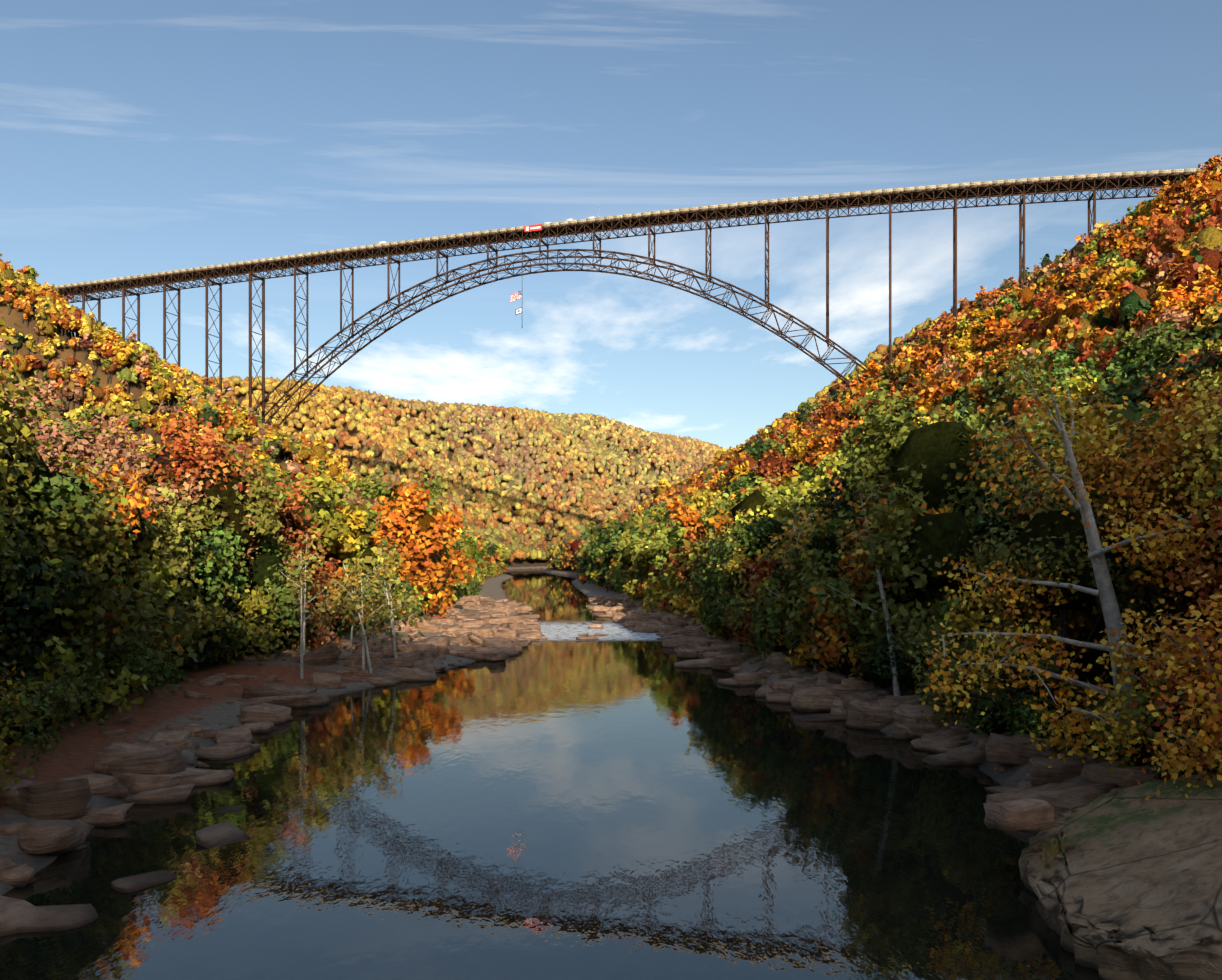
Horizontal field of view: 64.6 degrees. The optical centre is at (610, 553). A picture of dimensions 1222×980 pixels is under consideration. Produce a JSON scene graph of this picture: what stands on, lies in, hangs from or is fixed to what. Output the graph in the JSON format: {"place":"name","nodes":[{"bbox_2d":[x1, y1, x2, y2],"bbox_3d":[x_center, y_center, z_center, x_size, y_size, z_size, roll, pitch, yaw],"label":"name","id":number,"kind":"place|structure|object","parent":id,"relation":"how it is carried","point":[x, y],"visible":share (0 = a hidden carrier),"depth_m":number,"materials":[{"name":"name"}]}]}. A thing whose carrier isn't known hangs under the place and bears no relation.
{"place":"outdoors","nodes":[
{"label":"outdoors","id":0,"kind":"place"},
{"bbox_2d":[0,569,1100,979],"bbox_3d":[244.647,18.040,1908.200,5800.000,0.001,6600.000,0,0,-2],"label":"river water","id":1,"kind":"structure","parent":0,"point":[616,803],"depth_m":58.76,"materials":[{"name":"liquid"}]},
{"bbox_2d":[0,292,1221,895],"bbox_3d":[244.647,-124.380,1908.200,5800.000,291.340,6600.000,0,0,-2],"label":"hillside ground","id":2,"kind":"structure","parent":0,"point":[80,746],"depth_m":112.95,"materials":[{"name":"brown soil"}]},
{"bbox_2d":[378,216,595,243],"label":"bridge vehicles","id":3,"kind":"object","parent":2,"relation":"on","point":[544,222],"visible":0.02,"depth_m":744.73,"materials":[{"name":"metal"}]},
{"bbox_2d":[195,316,940,561],"bbox_3d":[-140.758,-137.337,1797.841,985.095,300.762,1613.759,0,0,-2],"label":"forest","id":4,"kind":"object","parent":2,"relation":"on","point":[596,494],"visible":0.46,"depth_m":1448.16,"materials":[{"name":"yellow plant"}]},
{"bbox_2d":[0,593,1159,935],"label":"shore rocks","id":5,"kind":"object","parent":2,"relation":"on","point":[152,771],"visible":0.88,"depth_m":89.09,"materials":[{"name":"stone"}]},
{"bbox_2d":[0,155,1221,803],"bbox_3d":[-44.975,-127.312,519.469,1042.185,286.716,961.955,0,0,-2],"label":"trees","id":6,"kind":"object","parent":2,"relation":"on","point":[938,445],"visible":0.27,"depth_m":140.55,"materials":[{"name":"green plant"}]},
{"bbox_2d":[56,172,1194,427],"bbox_3d":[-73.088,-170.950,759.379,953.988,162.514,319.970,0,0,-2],"label":"arch bridge","id":7,"kind":"structure","parent":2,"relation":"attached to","point":[296,264],"depth_m":749.63,"materials":[{"name":"metal"}]},
{"bbox_2d":[278,357,1221,753],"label":"bare tree trunks","id":8,"kind":"object","parent":2,"relation":"on","point":[1108,601],"visible":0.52,"depth_m":69.89,"materials":[{"name":"white plant"}]},
{"bbox_2d":[1019,774,1221,979],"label":"boulder","id":9,"kind":"object","parent":2,"relation":"on","point":[1128,886],"visible":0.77,"depth_m":46.05,"materials":[{"name":"stone"}]},
{"bbox_2d":[1037,829,1080,866],"bbox_3d":[24.223,16.057,52.173,1.989,2.484,3.443,0,0,32],"label":"grass tuft","id":10,"kind":"object","parent":9,"relation":"on","point":[1053,850],"visible":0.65,"depth_m":52.08,"materials":[{"name":"green plant"}]},
{"bbox_2d":[0,0,1221,448],"label":"sky","id":11,"kind":"structure","parent":0,"point":[138,137],"materials":[{"name":"blue"}]},
{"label":"flag cable","id":12,"kind":"object","parent":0,"visible":0},
{"bbox_2d":[511,224,541,314],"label":"flags","id":13,"kind":"object","parent":12,"relation":"hanging from","point":[515,296],"visible":0.98,"depth_m":756.45,"materials":[{"name":"fabric"}]}
]}

